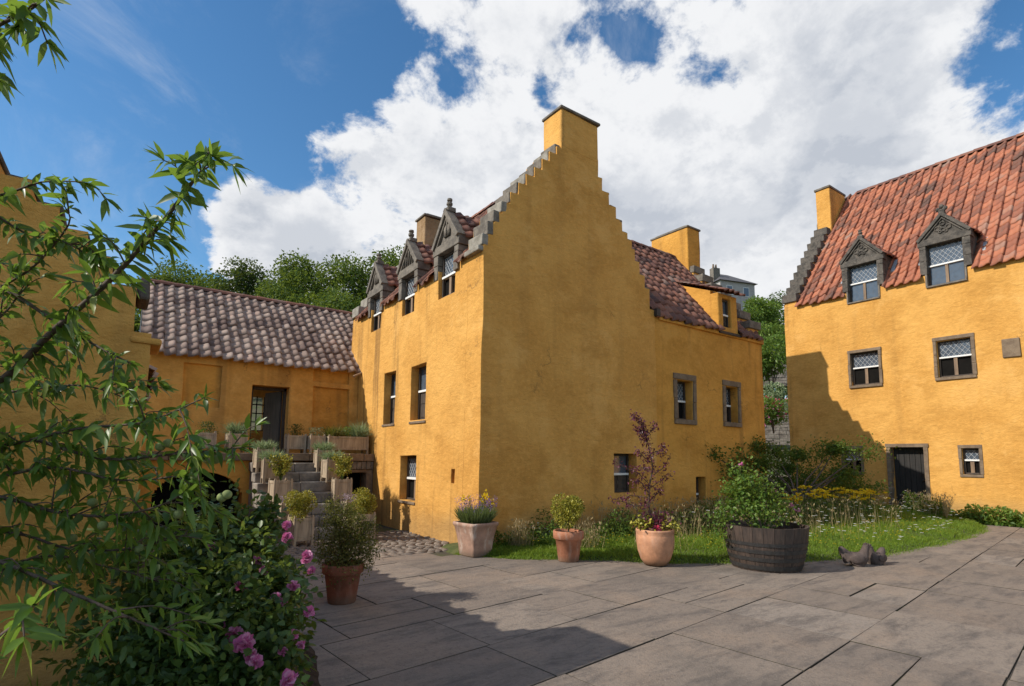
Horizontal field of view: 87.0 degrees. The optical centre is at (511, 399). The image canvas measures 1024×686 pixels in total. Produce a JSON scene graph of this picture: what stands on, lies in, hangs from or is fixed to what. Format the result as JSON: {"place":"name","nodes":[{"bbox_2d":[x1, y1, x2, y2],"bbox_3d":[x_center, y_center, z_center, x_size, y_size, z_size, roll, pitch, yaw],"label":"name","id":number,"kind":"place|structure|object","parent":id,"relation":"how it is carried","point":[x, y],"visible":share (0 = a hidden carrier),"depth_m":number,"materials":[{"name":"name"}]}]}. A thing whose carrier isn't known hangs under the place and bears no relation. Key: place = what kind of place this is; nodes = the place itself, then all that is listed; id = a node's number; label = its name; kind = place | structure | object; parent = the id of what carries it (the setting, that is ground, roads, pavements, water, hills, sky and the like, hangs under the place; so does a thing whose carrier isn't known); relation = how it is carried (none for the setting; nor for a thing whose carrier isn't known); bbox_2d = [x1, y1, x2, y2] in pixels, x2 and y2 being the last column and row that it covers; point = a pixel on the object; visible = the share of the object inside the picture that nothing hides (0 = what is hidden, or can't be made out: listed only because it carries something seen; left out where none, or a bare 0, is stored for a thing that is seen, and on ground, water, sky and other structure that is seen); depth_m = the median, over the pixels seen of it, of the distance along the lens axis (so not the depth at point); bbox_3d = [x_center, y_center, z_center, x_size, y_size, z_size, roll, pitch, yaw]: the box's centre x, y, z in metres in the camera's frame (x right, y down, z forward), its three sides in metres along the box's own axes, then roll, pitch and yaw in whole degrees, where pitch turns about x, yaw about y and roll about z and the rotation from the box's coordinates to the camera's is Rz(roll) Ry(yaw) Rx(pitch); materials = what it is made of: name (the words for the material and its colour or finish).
{"place":"outdoors","nodes":[
{"label":"outdoors","id":0,"kind":"place"},
{"bbox_2d":[147,530,449,565],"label":"cobbles","id":1,"kind":"object","parent":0,"point":[419,541],"visible":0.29,"depth_m":8.96,"materials":[{"name":"grey stone"}]},
{"bbox_2d":[286,514,314,546],"bbox_3d":[-3.507,2.167,8.945,0.330,0.500,0.330,6,-8,-40],"label":"wooden planter","id":2,"kind":"object","parent":1,"relation":"on","point":[303,531],"visible":0.82,"depth_m":8.84,"materials":[{"name":"wood"}]},
{"bbox_2d":[283,489,317,523],"bbox_3d":[-3.526,1.765,8.976,0.546,0.563,0.506,5,-7,-35],"label":"clipped bush","id":3,"kind":"object","parent":2,"relation":"in","point":[298,500],"visible":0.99,"depth_m":8.89,"materials":[{"name":"green plant"}]},
{"bbox_2d":[352,512,375,539],"bbox_3d":[-2.630,2.243,9.570,0.330,0.500,0.330,4,-7,-30],"label":"wooden planter","id":4,"kind":"object","parent":1,"relation":"on","point":[371,516],"visible":0.35,"depth_m":9.48,"materials":[{"name":"wood"}]},
{"bbox_2d":[349,488,377,514],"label":"clipped bush","id":5,"kind":"object","parent":4,"relation":"in","point":[366,502],"visible":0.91,"depth_m":9.54,"materials":[{"name":"green plant"}]},
{"bbox_2d":[0,0,1023,398],"label":"sky","id":6,"kind":"structure","parent":0,"point":[353,121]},
{"bbox_2d":[251,397,790,486],"bbox_3d":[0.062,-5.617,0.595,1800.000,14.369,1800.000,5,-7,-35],"label":"ground","id":7,"kind":"structure","parent":0,"point":[259,408],"depth_m":35.11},
{"bbox_2d":[0,148,161,685],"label":"harled house","id":8,"kind":"structure","parent":7,"relation":"on","point":[114,330],"depth_m":3.38,"materials":[{"name":"ochre roughcast render"},{"name":"stone"}]},
{"bbox_2d":[126,270,178,333],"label":"deciduous tree","id":9,"kind":"object","parent":7,"relation":"on","point":[136,310],"visible":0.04,"depth_m":49.28,"materials":[{"name":"green plant"}]},
{"bbox_2d":[125,256,212,333],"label":"deciduous tree","id":10,"kind":"object","parent":7,"relation":"on","point":[184,277],"visible":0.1,"depth_m":50.37,"materials":[{"name":"green plant"}]},
{"bbox_2d":[138,269,231,325],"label":"deciduous tree","id":11,"kind":"object","parent":7,"relation":"on","point":[198,281],"visible":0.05,"depth_m":48.77,"materials":[{"name":"green plant"}]},
{"bbox_2d":[206,255,267,297],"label":"deciduous tree","id":12,"kind":"object","parent":7,"relation":"on","point":[239,283],"visible":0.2,"depth_m":42.25,"materials":[{"name":"green plant"}]},
{"bbox_2d":[139,278,362,515],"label":"harled house","id":13,"kind":"structure","parent":7,"relation":"on","point":[290,363],"depth_m":12.72,"materials":[{"name":"ochre roughcast render"},{"name":"clay roof tile"},{"name":"dark timber"}]},
{"bbox_2d":[252,396,264,429],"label":"window","id":14,"kind":"structure","parent":13,"relation":"in","point":[256,404],"depth_m":14.10,"materials":[{"name":"clear glass"}]},
{"bbox_2d":[262,392,281,450],"bbox_3d":[-5.773,0.548,12.976,0.658,1.440,0.048,-4,-7,35],"label":"door","id":15,"kind":"structure","parent":13,"relation":"in","point":[273,401],"depth_m":12.94,"materials":[{"name":"wood"}]},
{"bbox_2d":[137,451,373,545],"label":"stone staircase","id":16,"kind":"structure","parent":7,"relation":"on","point":[305,476],"depth_m":10.73,"materials":[{"name":"grey stone"}]},
{"bbox_2d":[197,431,216,451],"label":"wooden planter","id":17,"kind":"object","parent":16,"relation":"on","point":[212,437],"visible":0.39,"depth_m":10.86,"materials":[{"name":"wood"}]},
{"bbox_2d":[197,421,218,433],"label":"landing plant","id":18,"kind":"object","parent":17,"relation":"in","point":[207,426],"visible":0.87,"depth_m":10.97,"materials":[{"name":"green plant"}]},
{"bbox_2d":[224,431,247,452],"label":"wooden planter","id":19,"kind":"object","parent":16,"relation":"on","point":[232,440],"visible":0.52,"depth_m":11.16,"materials":[{"name":"wood"}]},
{"bbox_2d":[219,420,255,435],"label":"landing plant","id":20,"kind":"object","parent":19,"relation":"in","point":[239,428],"visible":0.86,"depth_m":11.20,"materials":[{"name":"green plant"}]},
{"bbox_2d":[252,447,274,472],"bbox_3d":[-4.897,1.189,10.636,0.330,0.490,0.330,5,-8,-38],"label":"wooden planter","id":21,"kind":"object","parent":16,"relation":"on","point":[256,463],"visible":0.57,"depth_m":10.50,"materials":[{"name":"wood"}]},
{"bbox_2d":[250,439,280,450],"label":"silver plant","id":22,"kind":"object","parent":21,"relation":"in","point":[266,445],"visible":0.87,"depth_m":10.59,"materials":[{"name":"green plant"}]},
{"bbox_2d":[260,457,281,483],"bbox_3d":[-4.569,1.343,10.252,0.330,0.490,0.330,4,-7,-31],"label":"wooden planter","id":23,"kind":"object","parent":16,"relation":"on","point":[266,472],"visible":0.47,"depth_m":10.09,"materials":[{"name":"wood"}]},
{"bbox_2d":[257,448,287,460],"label":"silver plant","id":24,"kind":"object","parent":23,"relation":"in","point":[266,454],"visible":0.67,"depth_m":10.19,"materials":[{"name":"green plant"}]},
{"bbox_2d":[268,478,292,503],"bbox_3d":[-4.214,1.682,9.807,0.330,0.490,0.330,6,-8,-41],"label":"wooden planter","id":25,"kind":"object","parent":16,"relation":"on","point":[281,488],"visible":0.7,"depth_m":9.71,"materials":[{"name":"wood"}]},
{"bbox_2d":[265,453,292,480],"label":"straggly plant","id":26,"kind":"object","parent":25,"relation":"on","point":[283,465],"visible":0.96,"depth_m":9.77,"materials":[{"name":"green plant"}]},
{"bbox_2d":[277,502,300,531],"bbox_3d":[-3.882,2.024,9.394,0.330,0.490,0.330,4,-7,-32],"label":"wooden planter","id":27,"kind":"object","parent":16,"relation":"on","point":[283,506],"visible":0.16,"depth_m":9.23,"materials":[{"name":"wood"}]},
{"bbox_2d":[284,434,306,452],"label":"wooden planter","id":28,"kind":"object","parent":16,"relation":"on","point":[294,442],"visible":0.95,"depth_m":11.90,"materials":[{"name":"wood"}]},
{"bbox_2d":[306,434,325,453],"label":"wooden planter","id":29,"kind":"object","parent":16,"relation":"on","point":[311,438],"visible":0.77,"depth_m":11.95,"materials":[{"name":"wood"}]},
{"bbox_2d":[313,448,333,471],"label":"wooden planter","id":30,"kind":"object","parent":16,"relation":"on","point":[317,462],"visible":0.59,"depth_m":11.14,"materials":[{"name":"wood"}]},
{"bbox_2d":[308,440,336,452],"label":"silver plant","id":31,"kind":"object","parent":30,"relation":"in","point":[322,446],"visible":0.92,"depth_m":11.26,"materials":[{"name":"green plant"}]},
{"bbox_2d":[320,458,341,482],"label":"wooden planter","id":32,"kind":"object","parent":16,"relation":"on","point":[326,473],"visible":0.67,"depth_m":10.78,"materials":[{"name":"wood"}]},
{"bbox_2d":[317,449,344,468],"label":"silver plant","id":33,"kind":"object","parent":32,"relation":"in","point":[325,455],"visible":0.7,"depth_m":10.85,"materials":[{"name":"green plant"}]},
{"bbox_2d":[331,477,352,502],"bbox_3d":[-3.304,1.761,10.455,0.330,0.490,0.330,4,-7,-29],"label":"wooden planter","id":34,"kind":"object","parent":16,"relation":"on","point":[339,487],"visible":0.83,"depth_m":10.34,"materials":[{"name":"wood"}]},
{"bbox_2d":[328,452,352,479],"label":"straggly plant","id":35,"kind":"object","parent":34,"relation":"on","point":[342,469],"visible":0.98,"depth_m":10.47,"materials":[{"name":"green plant"}]},
{"bbox_2d":[326,434,368,453],"bbox_3d":[-3.792,1.031,12.351,0.920,0.430,0.360,5,-7,-35],"label":"wooden planter","id":36,"kind":"object","parent":16,"relation":"on","point":[353,443],"visible":0.7,"depth_m":12.23,"materials":[{"name":"wood"}]},
{"bbox_2d":[320,425,348,438],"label":"landing plant","id":37,"kind":"object","parent":36,"relation":"in","point":[336,431],"visible":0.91,"depth_m":12.12,"materials":[{"name":"green plant"}]},
{"bbox_2d":[347,421,372,437],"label":"landing plant","id":38,"kind":"object","parent":36,"relation":"in","point":[360,431],"visible":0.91,"depth_m":12.44,"materials":[{"name":"green plant"}]},
{"bbox_2d":[253,280,292,300],"bbox_3d":[-17.041,-4.066,39.098,5.714,10.614,6.002,3,-7,-21],"label":"deciduous tree","id":39,"kind":"object","parent":7,"relation":"on","point":[261,293],"visible":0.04,"depth_m":38.86,"materials":[{"name":"green plant"}]},
{"bbox_2d":[257,248,345,303],"bbox_3d":[-13.623,-3.837,35.822,8.679,11.512,8.681,-1,-6,17],"label":"deciduous tree","id":40,"kind":"object","parent":7,"relation":"on","point":[294,275],"visible":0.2,"depth_m":34.01,"materials":[{"name":"green plant"}]},
{"bbox_2d":[283,250,371,311],"bbox_3d":[-9.702,-3.263,32.634,8.266,11.367,7.226,5,-7,-35],"label":"deciduous tree","id":41,"kind":"object","parent":7,"relation":"on","point":[358,274],"visible":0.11,"depth_m":32.09,"materials":[{"name":"green plant"}]},
{"bbox_2d":[310,287,361,319],"bbox_3d":[-9.853,-1.775,29.372,6.946,9.001,6.595,0,-6,10],"label":"deciduous tree","id":42,"kind":"object","parent":7,"relation":"on","point":[332,302],"visible":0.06,"depth_m":28.68,"materials":[{"name":"green plant"}]},
{"bbox_2d":[327,243,404,308],"bbox_3d":[-7.788,-3.627,33.595,8.439,12.063,6.833,5,-7,-35],"label":"deciduous tree","id":43,"kind":"object","parent":7,"relation":"on","point":[392,255],"visible":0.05,"depth_m":32.45,"materials":[{"name":"green plant"}]},
{"bbox_2d":[352,104,766,543],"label":"harled house","id":44,"kind":"structure","parent":7,"relation":"on","point":[532,335],"depth_m":10.52,"materials":[{"name":"ochre roughcast render"},{"name":"red clay roof tile"},{"name":"weathered stone"}]},
{"bbox_2d":[373,296,379,330],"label":"window","id":45,"kind":"structure","parent":44,"relation":"in","point":[377,300],"depth_m":13.16,"materials":[{"name":"white glass"}]},
{"bbox_2d":[390,374,395,423],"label":"window","id":46,"kind":"structure","parent":44,"relation":"in","point":[393,381],"depth_m":12.20,"materials":[{"name":"grey glass"}]},
{"bbox_2d":[405,275,414,314],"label":"window","id":47,"kind":"structure","parent":44,"relation":"in","point":[410,295],"depth_m":11.65,"materials":[{"name":"white glass"}]},
{"bbox_2d":[406,456,416,500],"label":"window","id":48,"kind":"structure","parent":44,"relation":"in","point":[411,464],"depth_m":11.18,"materials":[{"name":"black glass"}]},
{"bbox_2d":[418,366,426,420],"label":"window","id":49,"kind":"structure","parent":44,"relation":"in","point":[422,370],"depth_m":11.01,"materials":[{"name":"grey glass"}]},
{"bbox_2d":[442,250,455,297],"bbox_3d":[-1.142,-2.356,10.154,0.085,0.860,0.620,5,-7,-35],"label":"window","id":50,"kind":"structure","parent":44,"relation":"in","point":[448,275],"depth_m":10.28,"materials":[{"name":"white glass"}]},
{"bbox_2d":[613,454,628,492],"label":"window","id":51,"kind":"structure","parent":44,"relation":"in","point":[620,476],"depth_m":10.93,"materials":[{"name":"black glass"}]},
{"bbox_2d":[672,373,697,424],"bbox_3d":[3.778,0.004,12.073,0.804,1.126,0.308,5,-7,-35],"label":"window","id":52,"kind":"structure","parent":44,"relation":"in","point":[678,387],"depth_m":12.13,"materials":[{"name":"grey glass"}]},
{"bbox_2d":[722,380,742,426],"bbox_3d":[5.248,0.115,13.121,0.763,1.114,0.309,5,-7,-35],"label":"window","id":53,"kind":"structure","parent":44,"relation":"in","point":[737,422],"depth_m":13.15,"materials":[{"name":"grey glass"}]},
{"bbox_2d":[743,308,781,392],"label":"deciduous tree","id":54,"kind":"object","parent":7,"relation":"on","point":[755,316],"visible":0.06,"depth_m":47.29,"materials":[{"name":"green plant"}]},
{"bbox_2d":[742,295,787,404],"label":"deciduous tree","id":55,"kind":"object","parent":7,"relation":"on","point":[765,308],"visible":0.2,"depth_m":48.95,"materials":[{"name":"green plant"}]},
{"bbox_2d":[765,405,778,425],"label":"garden shrub","id":56,"kind":"object","parent":7,"relation":"on","point":[768,417],"visible":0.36,"depth_m":26.94,"materials":[{"name":"green plant"}]},
{"bbox_2d":[759,330,786,388],"bbox_3d":[16.520,-2.603,34.583,3.645,3.889,3.356,5,-7,-35],"label":"garden shrub","id":57,"kind":"object","parent":7,"relation":"on","point":[776,350],"visible":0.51,"depth_m":33.97,"materials":[{"name":"green plant"}]},
{"bbox_2d":[762,350,785,382],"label":"garden shrub","id":58,"kind":"object","parent":7,"relation":"on","point":[765,371],"visible":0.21,"depth_m":34.28,"materials":[{"name":"green plant"}]},
{"bbox_2d":[763,351,786,385],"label":"garden wall","id":59,"kind":"structure","parent":7,"relation":"on","point":[782,378],"depth_m":40.06,"materials":[{"name":"stone"}]},
{"bbox_2d":[763,290,787,409],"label":"deciduous tree","id":60,"kind":"object","parent":7,"relation":"on","point":[775,300],"visible":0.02,"depth_m":51.90,"materials":[{"name":"green plant"}]},
{"bbox_2d":[764,381,787,406],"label":"garden shrub","id":61,"kind":"object","parent":7,"relation":"on","point":[772,393],"visible":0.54,"depth_m":28.96,"materials":[{"name":"green plant"}]},
{"bbox_2d":[764,395,788,433],"bbox_3d":[13.477,0.764,27.614,2.039,1.974,2.348,5,-7,-35],"label":"garden shrub","id":62,"kind":"object","parent":7,"relation":"on","point":[772,403],"visible":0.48,"depth_m":27.40,"materials":[{"name":"green plant"}]},
{"bbox_2d":[782,132,1023,522],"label":"harled house","id":63,"kind":"structure","parent":7,"relation":"on","point":[903,304],"depth_m":15.15,"materials":[{"name":"paint"}]},
{"bbox_2d":[841,446,863,474],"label":"window","id":64,"kind":"structure","parent":63,"relation":"in","point":[857,462],"depth_m":15.93,"materials":[{"name":"clear glass"}]},
{"bbox_2d":[846,262,880,304],"bbox_3d":[10.466,-3.512,16.071,0.208,1.236,0.898,5,-7,-35],"label":"window","id":65,"kind":"structure","parent":63,"relation":"in","point":[863,278],"depth_m":16.13,"materials":[{"name":"clear glass"}]},
{"bbox_2d":[847,347,882,388],"bbox_3d":[10.392,-0.919,15.852,0.199,1.138,0.898,5,-7,-35],"label":"window","id":66,"kind":"structure","parent":63,"relation":"in","point":[865,365],"depth_m":15.89,"materials":[{"name":"clear glass"}]},
{"bbox_2d":[893,447,925,506],"bbox_3d":[11.021,2.221,14.874,0.113,1.797,0.776,5,-7,-35],"label":"door","id":67,"kind":"structure","parent":63,"relation":"in","point":[909,461],"depth_m":14.93,"materials":[{"name":"wood"}]},
{"bbox_2d":[925,236,967,287],"bbox_3d":[11.627,-3.672,14.461,0.208,1.234,0.911,5,-7,-35],"label":"window","id":68,"kind":"structure","parent":63,"relation":"in","point":[945,260],"depth_m":14.50,"materials":[{"name":"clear glass"}]},
{"bbox_2d":[932,332,976,380],"bbox_3d":[11.619,-1.102,14.152,0.198,1.161,0.897,5,-7,-35],"label":"window","id":69,"kind":"structure","parent":63,"relation":"in","point":[956,353],"depth_m":14.17,"materials":[{"name":"clear glass"}]},
{"bbox_2d":[957,445,984,477],"bbox_3d":[11.695,1.567,13.723,0.196,0.820,0.499,5,-7,-35],"label":"window","id":70,"kind":"structure","parent":63,"relation":"in","point":[972,454],"depth_m":13.74,"materials":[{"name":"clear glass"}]},
{"bbox_2d":[127,523,1023,685],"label":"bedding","id":71,"kind":"object","parent":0,"point":[382,528],"depth_m":8.36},
{"bbox_2d":[136,525,1023,685],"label":"paving","id":72,"kind":"structure","parent":0,"point":[422,619],"depth_m":4.95,"materials":[{"name":"grey stone"}]},
{"bbox_2d":[77,646,320,685],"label":"soil bed","id":73,"kind":"object","parent":72,"relation":"on","point":[313,673],"visible":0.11,"depth_m":3.68,"materials":[{"name":"brown soil"}]},
{"bbox_2d":[0,0,267,678],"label":"peach tree","id":74,"kind":"object","parent":73,"relation":"on","point":[68,326],"visible":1,"depth_m":2.14,"materials":[{"name":"green plant"}]},
{"bbox_2d":[31,470,326,685],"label":"rose bush","id":75,"kind":"object","parent":73,"relation":"on","point":[260,641],"visible":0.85,"depth_m":2.62,"materials":[{"name":"green plant"}]},
{"bbox_2d":[322,560,363,604],"bbox_3d":[-1.745,1.883,5.556,0.415,0.388,0.416,5,-7,-35],"label":"clay pot","id":76,"kind":"object","parent":72,"relation":"on","point":[343,592],"visible":0.79,"depth_m":5.41,"materials":[{"name":"brown ceramic"}]},
{"bbox_2d":[301,493,384,592],"bbox_3d":[-1.709,1.459,5.555,0.823,0.990,0.762,2,-6,-12],"label":"conifer shrub","id":77,"kind":"object","parent":76,"relation":"in","point":[346,550],"visible":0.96,"depth_m":5.52,"materials":[{"name":"green plant"}]},
{"bbox_2d":[453,521,498,557],"bbox_3d":[-0.559,2.127,8.266,0.542,0.500,0.544,6,-8,-43],"label":"clay pot","id":78,"kind":"object","parent":72,"relation":"on","point":[475,540],"visible":0.79,"depth_m":8.10,"materials":[{"name":"ceramic"}]},
{"bbox_2d":[454,489,500,523],"bbox_3d":[-0.546,1.670,8.322,0.794,0.581,0.804,5,-7,-35],"label":"lavender plant","id":79,"kind":"object","parent":78,"relation":"in","point":[468,513],"visible":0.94,"depth_m":8.17,"materials":[{"name":"green plant"}]},
{"bbox_2d":[553,528,583,562],"bbox_3d":[0.825,2.134,7.878,0.448,0.435,0.450,5,-7,-35],"label":"clay pot","id":80,"kind":"object","parent":72,"relation":"on","point":[568,545],"visible":0.98,"depth_m":7.72,"materials":[{"name":"ceramic"}]},
{"bbox_2d":[550,492,585,531],"bbox_3d":[0.805,1.681,7.924,0.527,0.645,0.684,1,-6,-5],"label":"clipped bush","id":81,"kind":"object","parent":80,"relation":"in","point":[571,510],"visible":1,"depth_m":7.78,"materials":[{"name":"green plant"}]},
{"bbox_2d":[636,526,674,566],"bbox_3d":[2.037,2.092,7.668,0.534,0.500,0.536,5,-7,-35],"label":"clay pot","id":82,"kind":"object","parent":72,"relation":"on","point":[655,548],"visible":0.86,"depth_m":7.47,"materials":[{"name":"ceramic"}]},
{"bbox_2d":[607,409,674,529],"bbox_3d":[1.840,0.999,7.642,0.986,1.733,0.448,1,-6,-3],"label":"purple leaved tree","id":83,"kind":"object","parent":82,"relation":"in","point":[644,431],"visible":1,"depth_m":7.68,"materials":[{"name":"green plant"}]},
{"bbox_2d":[629,506,681,538],"bbox_3d":[2.043,1.758,7.705,0.778,0.479,0.519,0,-6,4],"label":"bedding plant","id":84,"kind":"object","parent":82,"relation":"in","point":[660,522],"visible":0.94,"depth_m":7.63,"materials":[{"name":"multicoloured plant"}]},
{"bbox_2d":[722,519,809,572],"bbox_3d":[3.576,2.058,7.619,1.130,0.592,1.122,5,-7,-35],"label":"barrel tub","id":85,"kind":"object","parent":72,"relation":"on","point":[781,549],"visible":0.96,"depth_m":7.19,"materials":[{"name":"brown wood"}]},
{"bbox_2d":[701,448,811,545],"bbox_3d":[3.477,1.386,7.653,1.469,1.385,0.838,1,-6,-2],"label":"rose bush","id":86,"kind":"object","parent":85,"relation":"in","point":[758,498],"visible":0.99,"depth_m":7.64,"materials":[{"name":"green plant"}]},
{"bbox_2d":[838,542,871,566],"bbox_3d":[4.916,2.241,7.734,0.296,0.396,0.354,6,-8,-39],"label":"hen statue","id":87,"kind":"object","parent":72,"relation":"on","point":[860,558],"visible":0.94,"depth_m":7.68,"materials":[{"name":"grey stone"}]},
{"bbox_2d":[868,544,886,564],"bbox_3d":[5.318,2.280,7.883,0.312,0.352,0.261,-1,-6,14],"label":"hen statue","id":88,"kind":"object","parent":72,"relation":"on","point":[878,557],"visible":0.75,"depth_m":7.79,"materials":[{"name":"grey stone"}]},
{"bbox_2d":[929,501,1023,527],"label":"undergrowth","id":89,"kind":"object","parent":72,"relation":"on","point":[1010,518],"visible":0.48,"depth_m":13.05,"materials":[{"name":"green plant"}]},
{"bbox_2d":[442,502,989,564],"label":"lawn","id":90,"kind":"structure","parent":0,"point":[452,548],"depth_m":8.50,"materials":[{"name":"plant"}]},
{"bbox_2d":[493,490,943,547],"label":"weeds","id":91,"kind":"object","parent":90,"relation":"on","point":[625,526],"visible":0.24,"depth_m":9.51,"materials":[{"name":"green plant"}]},
{"bbox_2d":[503,488,954,549],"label":"meadow grass","id":92,"kind":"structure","parent":90,"relation":"on","point":[944,503],"depth_m":10.36,"materials":[{"name":"green plant"}]},
{"bbox_2d":[776,492,808,523],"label":"yellow flowers","id":93,"kind":"object","parent":90,"relation":"on","point":[799,499],"visible":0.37,"depth_m":11.25,"materials":[{"name":"green plant"}]},
{"bbox_2d":[702,432,897,513],"bbox_3d":[6.859,2.015,13.358,6.053,2.474,2.545,1,-6,-5],"label":"apple tree","id":94,"kind":"object","parent":90,"relation":"on","point":[842,476],"visible":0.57,"depth_m":13.28,"materials":[{"name":"green plant"}]},
{"bbox_2d":[791,485,828,524],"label":"yellow flowers","id":95,"kind":"object","parent":90,"relation":"on","point":[809,500],"visible":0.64,"depth_m":11.49,"materials":[{"name":"green plant"}]},
{"bbox_2d":[808,488,842,522],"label":"yellow flowers","id":96,"kind":"object","parent":90,"relation":"on","point":[824,496],"visible":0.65,"depth_m":11.59,"materials":[{"name":"green plant"}]},
{"bbox_2d":[706,490,957,539],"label":"daisies","id":97,"kind":"object","parent":90,"relation":"on","point":[881,516],"visible":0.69,"depth_m":10.87,"materials":[{"name":"white plant"}]},
{"bbox_2d":[817,486,883,519],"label":"yellow flowers","id":98,"kind":"object","parent":90,"relation":"on","point":[852,497],"visible":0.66,"depth_m":12.17,"materials":[{"name":"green plant"}]},
{"bbox_2d":[845,488,897,517],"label":"yellow flowers","id":99,"kind":"object","parent":90,"relation":"on","point":[867,495],"visible":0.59,"depth_m":12.58,"materials":[{"name":"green plant"}]},
{"bbox_2d":[710,264,756,310],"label":"hillside house","id":100,"kind":"structure","parent":0,"point":[746,288],"depth_m":75.30,"materials":[{"name":"paint"}]},
{"bbox_2d":[755,321,784,338],"bbox_3d":[19.105,-4.974,40.273,4.660,1.416,4.934,5,-7,-35],"label":"tree","id":101,"kind":"object","parent":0,"point":[772,328],"depth_m":39.77,"materials":[{"name":"green plant"}]},
{"bbox_2d":[765,412,788,444],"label":"garden wall","id":102,"kind":"structure","parent":0,"point":[782,432],"depth_m":32.31,"materials":[{"name":"stone"}]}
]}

